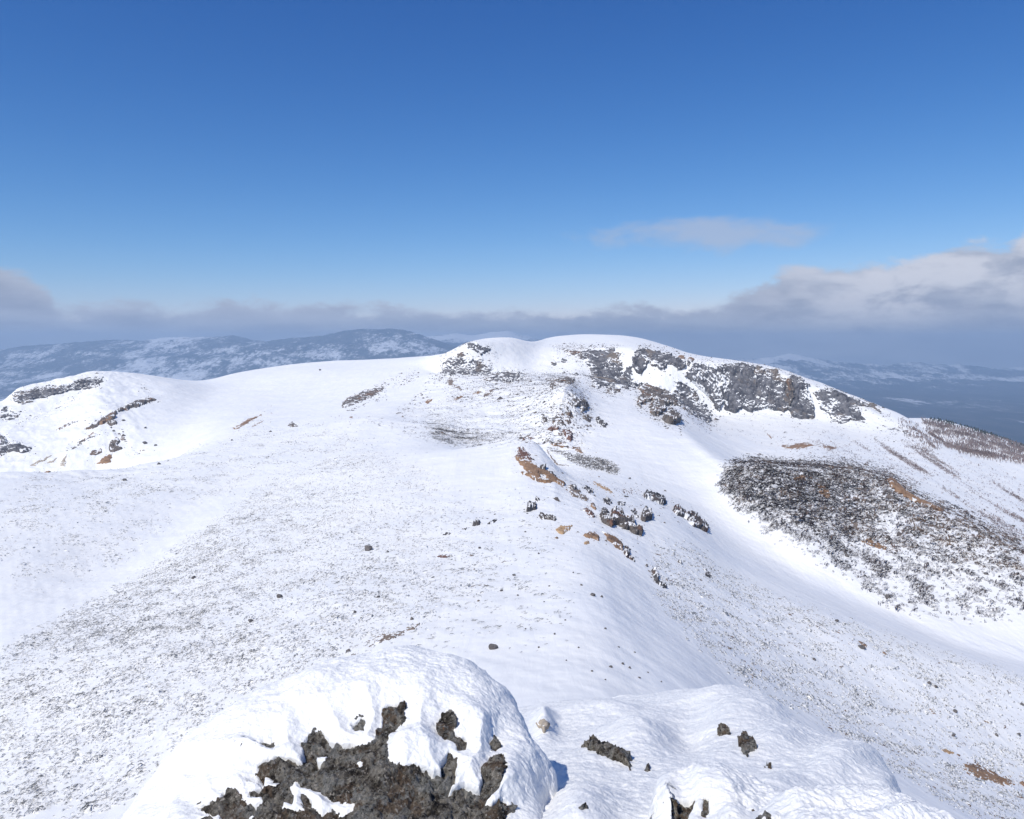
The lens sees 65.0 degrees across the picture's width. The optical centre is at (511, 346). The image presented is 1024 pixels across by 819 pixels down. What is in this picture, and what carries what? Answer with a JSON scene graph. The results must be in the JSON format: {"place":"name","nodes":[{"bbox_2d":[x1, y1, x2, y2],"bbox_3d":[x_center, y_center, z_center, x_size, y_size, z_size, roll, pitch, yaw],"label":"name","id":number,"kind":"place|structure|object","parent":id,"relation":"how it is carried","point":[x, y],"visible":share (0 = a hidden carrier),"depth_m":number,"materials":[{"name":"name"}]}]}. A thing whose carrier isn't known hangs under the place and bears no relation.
{"place":"outdoors","nodes":[
{"label":"outdoors","id":0,"kind":"place"},
{"bbox_2d":[0,334,1023,818],"bbox_3d":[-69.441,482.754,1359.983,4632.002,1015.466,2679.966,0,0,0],"label":"snowy ridge ground","id":1,"kind":"structure","parent":0,"point":[632,440],"depth_m":321.75,"materials":[{"name":"snow"}]},
{"bbox_2d":[0,405,21,419],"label":"cliff","id":2,"kind":"structure","parent":1,"relation":"on","point":[4,416],"depth_m":977.17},
{"bbox_2d":[0,435,31,455],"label":"cliff","id":3,"kind":"structure","parent":1,"relation":"on","point":[10,446],"depth_m":827.16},
{"bbox_2d":[30,455,51,465],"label":"bare soil","id":4,"kind":"structure","parent":1,"relation":"on","point":[37,462],"depth_m":782.63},
{"bbox_2d":[13,376,103,404],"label":"cliff","id":5,"kind":"structure","parent":1,"relation":"on","point":[30,395],"depth_m":1056.27,"materials":[{"name":"stone"}]},
{"bbox_2d":[60,454,66,465],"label":"bare soil","id":6,"kind":"structure","parent":1,"relation":"on","point":[63,462],"depth_m":777.71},
{"bbox_2d":[56,421,77,429],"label":"rock outcrop","id":7,"kind":"object","parent":1,"relation":"on","point":[65,425],"visible":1,"depth_m":909.77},
{"bbox_2d":[6,373,159,458],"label":"hill scree","id":8,"kind":"structure","parent":1,"relation":"on","point":[74,424],"depth_m":964.32,"materials":[{"name":"stone"}]},
{"bbox_2d":[71,434,99,449],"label":"rock outcrop","id":9,"kind":"object","parent":1,"relation":"on","point":[79,442],"visible":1,"depth_m":829.95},
{"bbox_2d":[90,448,101,454],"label":"rock outcrop","id":10,"kind":"object","parent":1,"relation":"on","point":[93,452],"visible":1,"depth_m":794.16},
{"bbox_2d":[97,454,111,463],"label":"bare soil","id":11,"kind":"structure","parent":1,"relation":"on","point":[105,459],"depth_m":780.31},
{"bbox_2d":[99,414,115,424],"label":"bare soil","id":12,"kind":"structure","parent":1,"relation":"on","point":[103,421],"depth_m":879.46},
{"bbox_2d":[107,420,116,425],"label":"rock outcrop","id":13,"kind":"object","parent":1,"relation":"on","point":[112,422],"visible":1,"depth_m":868.80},
{"bbox_2d":[109,437,121,451],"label":"rock outcrop","id":14,"kind":"object","parent":1,"relation":"on","point":[113,445],"visible":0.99,"depth_m":805.64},
{"bbox_2d":[86,397,156,430],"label":"rock outcrop","id":15,"kind":"object","parent":1,"relation":"on","point":[136,403],"visible":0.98,"depth_m":941.80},
{"bbox_2d":[118,429,125,439],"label":"rock outcrop","id":16,"kind":"object","parent":1,"relation":"on","point":[122,437],"visible":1,"depth_m":835.61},
{"bbox_2d":[0,416,381,592],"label":"snow shrubs","id":17,"kind":"object","parent":1,"relation":"on","point":[106,510],"visible":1,"depth_m":439.28,"materials":[{"name":"white wood"}]},
{"bbox_2d":[233,414,261,428],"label":"bare soil","id":18,"kind":"structure","parent":1,"relation":"on","point":[243,423],"depth_m":794.89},
{"bbox_2d":[0,446,508,818],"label":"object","id":19,"kind":"object","parent":1,"relation":"on","point":[89,806],"visible":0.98,"depth_m":186.93,"materials":[{"name":"white plant"}]},
{"bbox_2d":[88,408,434,498],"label":"loose tufts","id":20,"kind":"object","parent":1,"relation":"on","point":[282,456],"visible":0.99,"depth_m":571.12,"materials":[{"name":"brown plant"}]},
{"bbox_2d":[287,421,297,426],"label":"rock outcrop","id":21,"kind":"object","parent":1,"relation":"on","point":[292,424],"visible":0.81,"depth_m":741.01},
{"bbox_2d":[341,386,383,407],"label":"rock outcrop","id":22,"kind":"object","parent":1,"relation":"on","point":[356,398],"visible":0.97,"depth_m":946.89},
{"bbox_2d":[365,545,371,550],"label":"boulder","id":23,"kind":"object","parent":1,"relation":"on","point":[368,547],"visible":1,"depth_m":258.01,"materials":[{"name":"stone"}]},
{"bbox_2d":[352,623,419,655],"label":"grass strip","id":24,"kind":"object","parent":1,"relation":"on","point":[387,637],"depth_m":159.84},
{"bbox_2d":[437,554,449,557],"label":"rock outcrop","id":25,"kind":"object","parent":1,"relation":"on","point":[443,556],"visible":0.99,"depth_m":238.73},
{"bbox_2d":[447,378,461,390],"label":"bare soil","id":26,"kind":"structure","parent":1,"relation":"on","point":[450,381],"depth_m":938.96,"materials":[{"name":"white soil"}]},
{"bbox_2d":[333,488,581,652],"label":"heath tufts","id":27,"kind":"object","parent":1,"relation":"on","point":[461,572],"visible":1,"depth_m":211.31,"materials":[{"name":"grey plant"}]},
{"bbox_2d":[457,352,465,357],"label":"rock outcrop","id":28,"kind":"structure","parent":1,"relation":"on","point":[461,354],"depth_m":1111.94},
{"bbox_2d":[440,355,492,376],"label":"rock outcrop","id":29,"kind":"object","parent":1,"relation":"on","point":[469,366],"visible":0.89,"depth_m":1101.23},
{"bbox_2d":[425,423,513,447],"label":"dense heath","id":30,"kind":"object","parent":1,"relation":"on","point":[460,433],"visible":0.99,"depth_m":641.85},
{"bbox_2d":[364,365,578,446],"bbox_3d":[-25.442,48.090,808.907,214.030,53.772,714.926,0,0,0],"label":"bowl heath","id":31,"kind":"object","parent":1,"relation":"on","point":[496,410],"visible":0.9,"depth_m":749.95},
{"bbox_2d":[472,518,479,525],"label":"rock outcrop","id":32,"kind":"object","parent":1,"relation":"on","point":[476,522],"visible":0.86,"depth_m":281.10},
{"bbox_2d":[467,343,490,355],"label":"rock outcrop","id":33,"kind":"object","parent":1,"relation":"on","point":[479,348],"visible":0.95,"depth_m":1119.89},
{"bbox_2d":[484,389,493,395],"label":"bare soil","id":34,"kind":"structure","parent":1,"relation":"on","point":[488,392],"depth_m":861.54,"materials":[{"name":"white soil"}]},
{"bbox_2d":[488,644,497,649],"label":"boulder","id":35,"kind":"object","parent":1,"relation":"on","point":[492,646],"visible":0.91,"depth_m":142.16,"materials":[{"name":"stone"}]},
{"bbox_2d":[483,371,525,382],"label":"rock outcrop","id":36,"kind":"object","parent":1,"relation":"on","point":[508,377],"visible":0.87,"depth_m":968.62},
{"bbox_2d":[516,446,531,460],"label":"rock outcrop","id":37,"kind":"object","parent":1,"relation":"on","point":[524,454],"visible":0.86,"depth_m":416.94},
{"bbox_2d":[437,341,623,446],"bbox_3d":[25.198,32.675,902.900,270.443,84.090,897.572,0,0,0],"label":"crest scree","id":38,"kind":"structure","parent":1,"relation":"on","point":[499,398],"depth_m":840.86,"materials":[{"name":"stone"}]},
{"bbox_2d":[39,383,1023,785],"bbox_3d":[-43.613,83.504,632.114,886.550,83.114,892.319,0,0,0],"label":"soil crumbs","id":39,"kind":"object","parent":1,"relation":"on","point":[613,495],"visible":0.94,"depth_m":706.27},
{"bbox_2d":[526,500,536,511],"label":"rock outcrop","id":40,"kind":"object","parent":1,"relation":"on","point":[531,506],"visible":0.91,"depth_m":299.87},
{"bbox_2d":[514,456,565,485],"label":"bare soil","id":41,"kind":"structure","parent":1,"relation":"on","point":[533,472],"depth_m":368.56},
{"bbox_2d":[540,464,545,469],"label":"rock outcrop","id":42,"kind":"object","parent":41,"relation":"on","point":[543,466],"visible":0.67,"depth_m":381.26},
{"bbox_2d":[542,414,547,422],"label":"rock outcrop","id":43,"kind":"object","parent":1,"relation":"on","point":[544,418],"visible":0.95,"depth_m":682.69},
{"bbox_2d":[539,512,555,520],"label":"rock outcrop","id":44,"kind":"object","parent":1,"relation":"on","point":[542,515],"visible":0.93,"depth_m":284.12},
{"bbox_2d":[546,425,559,432],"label":"rock outcrop","id":45,"kind":"object","parent":1,"relation":"on","point":[554,427],"visible":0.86,"depth_m":640.54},
{"bbox_2d":[542,438,565,445],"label":"rock outcrop","id":46,"kind":"object","parent":1,"relation":"on","point":[554,441],"visible":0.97,"depth_m":607.18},
{"bbox_2d":[547,450,568,466],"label":"grass strip","id":47,"kind":"object","parent":1,"relation":"on","point":[555,460],"depth_m":544.27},
{"bbox_2d":[549,377,574,389],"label":"rock outcrop","id":48,"kind":"object","parent":1,"relation":"on","point":[554,383],"visible":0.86,"depth_m":897.72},
{"bbox_2d":[546,396,578,438],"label":"rock outcrop","id":49,"kind":"object","parent":1,"relation":"on","point":[566,408],"visible":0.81,"depth_m":677.88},
{"bbox_2d":[556,525,572,533],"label":"bare soil","id":50,"kind":"structure","parent":1,"relation":"on","point":[561,529],"depth_m":265.35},
{"bbox_2d":[546,441,583,453],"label":"bare soil","id":51,"kind":"structure","parent":1,"relation":"on","point":[578,449],"depth_m":591.32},
{"bbox_2d":[562,429,573,441],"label":"rock outcrop","id":52,"kind":"object","parent":1,"relation":"on","point":[568,433],"visible":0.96,"depth_m":629.23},
{"bbox_2d":[568,484,588,501],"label":"bare soil","id":53,"kind":"structure","parent":1,"relation":"on","point":[575,492],"depth_m":337.63,"materials":[{"name":"white soil"}]},
{"bbox_2d":[571,393,588,412],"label":"rock outcrop","id":54,"kind":"object","parent":1,"relation":"on","point":[582,404],"visible":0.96,"depth_m":731.65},
{"bbox_2d":[547,447,619,474],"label":"scrub band","id":55,"kind":"object","parent":1,"relation":"on","point":[603,461],"visible":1,"depth_m":524.13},
{"bbox_2d":[563,348,608,358],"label":"cliff","id":56,"kind":"structure","parent":1,"relation":"on","point":[578,354],"depth_m":1197.38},
{"bbox_2d":[582,414,590,421],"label":"rock outcrop","id":57,"kind":"object","parent":1,"relation":"on","point":[586,417],"visible":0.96,"depth_m":697.22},
{"bbox_2d":[582,485,592,493],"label":"rock outcrop","id":58,"kind":"object","parent":1,"relation":"on","point":[587,488],"visible":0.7,"depth_m":367.02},
{"bbox_2d":[583,507,594,517],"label":"rock outcrop","id":59,"kind":"object","parent":1,"relation":"on","point":[589,512],"visible":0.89,"depth_m":300.13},
{"bbox_2d":[583,531,598,540],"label":"bare soil","id":60,"kind":"structure","parent":1,"relation":"on","point":[594,535],"depth_m":258.16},
{"bbox_2d":[577,347,622,387],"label":"cliff","id":61,"kind":"structure","parent":1,"relation":"on","point":[591,358],"depth_m":1154.45,"materials":[{"name":"stone"}]},
{"bbox_2d":[596,416,607,427],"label":"rock outcrop","id":62,"kind":"object","parent":1,"relation":"on","point":[603,423],"visible":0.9,"depth_m":695.13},
{"bbox_2d":[482,370,722,581],"bbox_3d":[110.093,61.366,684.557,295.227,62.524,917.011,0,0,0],"label":"ridge scree","id":63,"kind":"structure","parent":1,"relation":"on","point":[612,483],"depth_m":395.24,"materials":[{"name":"stone"}]},
{"bbox_2d":[589,357,616,388],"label":"cliff","id":64,"kind":"structure","parent":1,"relation":"on","point":[592,374],"depth_m":1129.28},
{"bbox_2d":[592,481,614,492],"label":"bare soil","id":65,"kind":"structure","parent":1,"relation":"on","point":[604,487],"depth_m":408.10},
{"bbox_2d":[602,497,611,504],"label":"rock outcrop","id":66,"kind":"object","parent":1,"relation":"on","point":[608,501],"visible":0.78,"depth_m":344.35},
{"bbox_2d":[601,531,622,550],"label":"bare soil","id":67,"kind":"structure","parent":1,"relation":"on","point":[616,542],"depth_m":262.46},
{"bbox_2d":[606,387,617,394],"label":"rock outcrop","id":68,"kind":"object","parent":1,"relation":"on","point":[611,391],"visible":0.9,"depth_m":945.57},
{"bbox_2d":[599,506,642,535],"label":"rock outcrop","id":69,"kind":"object","parent":1,"relation":"on","point":[621,519],"visible":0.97,"depth_m":294.73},
{"bbox_2d":[623,545,629,557],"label":"rock outcrop","id":70,"kind":"object","parent":1,"relation":"on","point":[626,552],"visible":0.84,"depth_m":251.71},
{"bbox_2d":[612,365,641,388],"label":"cliff","id":71,"kind":"structure","parent":1,"relation":"on","point":[627,380],"depth_m":1120.34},
{"bbox_2d":[631,508,638,517],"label":"rock outcrop","id":72,"kind":"object","parent":1,"relation":"on","point":[634,511],"visible":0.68,"depth_m":334.22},
{"bbox_2d":[640,505,652,521],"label":"rock outcrop","id":73,"kind":"object","parent":1,"relation":"on","point":[646,515],"visible":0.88,"depth_m":327.64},
{"bbox_2d":[372,344,923,447],"bbox_3d":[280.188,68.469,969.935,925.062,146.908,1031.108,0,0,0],"label":"cliff scree","id":74,"kind":"structure","parent":1,"relation":"on","point":[590,425],"depth_m":981.58,"materials":[{"name":"stone"}]},
{"bbox_2d":[643,489,665,505],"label":"rock outcrop","id":75,"kind":"object","parent":1,"relation":"on","point":[657,497],"visible":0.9,"depth_m":412.22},
{"bbox_2d":[632,347,685,374],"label":"cliff","id":76,"kind":"structure","parent":1,"relation":"on","point":[642,357],"depth_m":1139.99,"materials":[{"name":"stone"}]},
{"bbox_2d":[637,382,680,417],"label":"rock outcrop","id":77,"kind":"object","parent":1,"relation":"on","point":[660,397],"visible":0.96,"depth_m":944.07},
{"bbox_2d":[651,566,666,588],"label":"rock outcrop","id":78,"kind":"object","parent":1,"relation":"on","point":[656,576],"visible":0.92,"depth_m":233.71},
{"bbox_2d":[662,407,681,424],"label":"rock outcrop","id":79,"kind":"object","parent":1,"relation":"on","point":[672,416],"visible":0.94,"depth_m":743.39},
{"bbox_2d":[672,504,708,532],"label":"rock outcrop","id":80,"kind":"object","parent":1,"relation":"on","point":[693,518],"visible":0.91,"depth_m":382.46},
{"bbox_2d":[671,379,712,422],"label":"rock outcrop","id":81,"kind":"object","parent":1,"relation":"on","point":[687,397],"visible":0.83,"depth_m":1106.65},
{"bbox_2d":[704,568,711,577],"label":"rock outcrop","id":82,"kind":"object","parent":1,"relation":"on","point":[706,571],"visible":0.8,"depth_m":272.66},
{"bbox_2d":[686,360,814,418],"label":"cliff","id":83,"kind":"structure","parent":1,"relation":"on","point":[735,387],"depth_m":1117.36,"materials":[{"name":"stone"}]},
{"bbox_2d":[785,378,793,406],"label":"cliff","id":84,"kind":"structure","parent":1,"relation":"on","point":[789,390],"depth_m":1110.38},
{"bbox_2d":[794,475,813,479],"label":"bare soil","id":85,"kind":"structure","parent":1,"relation":"on","point":[801,476],"depth_m":480.44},
{"bbox_2d":[706,423,903,443],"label":"scree bits","id":86,"kind":"object","parent":1,"relation":"on","point":[802,435],"visible":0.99,"depth_m":949.02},
{"bbox_2d":[781,442,835,450],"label":"bare soil","id":87,"kind":"structure","parent":1,"relation":"on","point":[796,446],"depth_m":836.02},
{"bbox_2d":[818,484,831,497],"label":"bare soil","id":88,"kind":"structure","parent":1,"relation":"on","point":[827,491],"depth_m":458.16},
{"bbox_2d":[649,536,1023,818],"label":"rimed heath","id":89,"kind":"object","parent":1,"relation":"on","point":[890,743],"visible":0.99,"depth_m":212.32,"materials":[{"name":"white wood"}]},
{"bbox_2d":[658,549,1022,818],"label":"brown tufts","id":90,"kind":"object","parent":1,"relation":"on","point":[833,696],"visible":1,"depth_m":210.67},
{"bbox_2d":[812,387,880,423],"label":"cliff","id":91,"kind":"structure","parent":1,"relation":"on","point":[838,406],"depth_m":1096.66,"materials":[{"name":"stone"}]},
{"bbox_2d":[797,451,898,472],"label":"heath","id":92,"kind":"object","parent":1,"relation":"on","point":[845,462],"visible":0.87,"depth_m":719.34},
{"bbox_2d":[737,468,985,542],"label":"heath ground","id":93,"kind":"structure","parent":1,"relation":"on","point":[914,519],"depth_m":429.03,"materials":[{"name":"grey plant"}]},
{"bbox_2d":[715,453,1023,580],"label":"knoll shrubs","id":94,"kind":"object","parent":1,"relation":"on","point":[789,507],"visible":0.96,"depth_m":448.50,"materials":[{"name":"plant"}]},
{"bbox_2d":[715,453,1023,577],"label":"knoll rubble","id":95,"kind":"object","parent":1,"relation":"on","point":[888,496],"visible":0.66,"depth_m":450.42,"materials":[{"name":"stone"}]},
{"bbox_2d":[860,538,886,549],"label":"bare soil","id":96,"kind":"structure","parent":1,"relation":"on","point":[869,542],"depth_m":398.94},
{"bbox_2d":[736,500,1023,624],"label":"scattered shrubs","id":97,"kind":"object","parent":1,"relation":"on","point":[881,569],"visible":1,"depth_m":372.60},
{"bbox_2d":[782,434,1023,537],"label":"slope scrub","id":98,"kind":"object","parent":1,"relation":"on","point":[900,457],"visible":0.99,"depth_m":803.43,"materials":[{"name":"plant"}]},
{"bbox_2d":[887,477,942,511],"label":"bare soil","id":99,"kind":"structure","parent":1,"relation":"on","point":[898,487],"depth_m":460.41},
{"bbox_2d":[898,417,941,453],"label":"thin birches","id":100,"kind":"object","parent":1,"relation":"on","point":[921,436],"visible":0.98,"depth_m":993.07,"materials":[{"name":"plant"}]},
{"bbox_2d":[941,748,953,753],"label":"bare soil","id":101,"kind":"structure","parent":1,"relation":"on","point":[947,751],"depth_m":196.63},
{"bbox_2d":[949,505,974,520],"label":"rock outcrop","id":102,"kind":"object","parent":1,"relation":"on","point":[961,509],"visible":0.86,"depth_m":627.63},
{"bbox_2d":[921,417,1023,464],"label":"birch wood","id":103,"kind":"object","parent":1,"relation":"on","point":[962,447],"visible":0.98,"depth_m":1302.81,"materials":[{"name":"plant"}]},
{"bbox_2d":[930,417,1023,445],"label":"fir wood","id":104,"kind":"object","parent":1,"relation":"on","point":[976,429],"visible":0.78,"depth_m":1449.13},
{"bbox_2d":[963,762,1018,785],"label":"bare soil","id":105,"kind":"structure","parent":1,"relation":"on","point":[983,773],"depth_m":191.22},
{"bbox_2d":[0,329,1023,443],"bbox_3d":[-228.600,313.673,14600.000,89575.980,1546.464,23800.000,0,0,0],"label":"forested hills","id":106,"kind":"structure","parent":0,"point":[988,400],"depth_m":16341.81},
{"bbox_2d":[0,0,1023,368],"label":"sky","id":107,"kind":"structure","parent":0,"point":[831,180],"materials":[{"name":"blue"}]},
{"bbox_2d":[518,684,900,818],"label":"snow","id":108,"kind":"structure","parent":0,"point":[662,733],"depth_m":5.02,"materials":[{"name":"snow"}]},
{"bbox_2d":[121,645,557,818],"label":"snowy boulder","id":109,"kind":"object","parent":108,"relation":"on","point":[406,732],"visible":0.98,"depth_m":3.57,"materials":[{"name":"snow"}]},
{"bbox_2d":[535,719,549,732],"bbox_3d":[0.221,2.691,5.664,0.082,0.129,0.312,0,0,-14],"label":"rock","id":110,"kind":"object","parent":108,"relation":"on","point":[543,725],"visible":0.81,"depth_m":5.63,"materials":[{"name":"stone"}]},
{"bbox_2d":[578,802,587,809],"bbox_3d":[0.280,1.815,3.133,0.058,0.050,0.100,0,0,0],"label":"rock","id":111,"kind":"object","parent":108,"relation":"on","point":[583,806],"visible":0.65,"depth_m":3.15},
{"bbox_2d":[581,734,632,770],"bbox_3d":[0.558,2.479,4.848,0.234,0.362,1.025,0,0,-10],"label":"rock","id":112,"kind":"object","parent":108,"relation":"on","point":[607,749],"visible":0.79,"depth_m":4.70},
{"bbox_2d":[644,763,650,771],"bbox_3d":[0.747,2.334,4.414,0.062,0.077,0.196,0,0,17],"label":"rock","id":113,"kind":"object","parent":108,"relation":"on","point":[647,768],"visible":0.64,"depth_m":4.39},
{"bbox_2d":[648,761,784,818],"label":"snowy boulder","id":114,"kind":"object","parent":108,"relation":"on","point":[704,791],"visible":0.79,"depth_m":3.17,"materials":[{"name":"snow"}]},
{"bbox_2d":[717,723,730,735],"bbox_3d":[1.412,2.573,5.335,0.103,0.144,0.268,0,0,11],"label":"rock","id":115,"kind":"object","parent":108,"relation":"on","point":[723,729],"visible":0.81,"depth_m":5.31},
{"bbox_2d":[737,731,756,756],"bbox_3d":[1.445,2.448,4.918,0.130,0.224,0.657,0,0,16],"label":"rock","id":116,"kind":"object","parent":108,"relation":"on","point":[747,744],"visible":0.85,"depth_m":4.79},
{"bbox_2d":[764,762,771,768],"bbox_3d":[1.410,2.352,4.374,0.064,0.167,0.279,0,0,4],"label":"rock","id":117,"kind":"object","parent":108,"relation":"on","point":[769,765],"visible":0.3,"depth_m":4.39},
{"bbox_2d":[714,783,955,818],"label":"snowy boulder","id":118,"kind":"object","parent":108,"relation":"on","point":[850,801],"visible":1,"depth_m":2.52,"materials":[{"name":"snow"}]}
]}

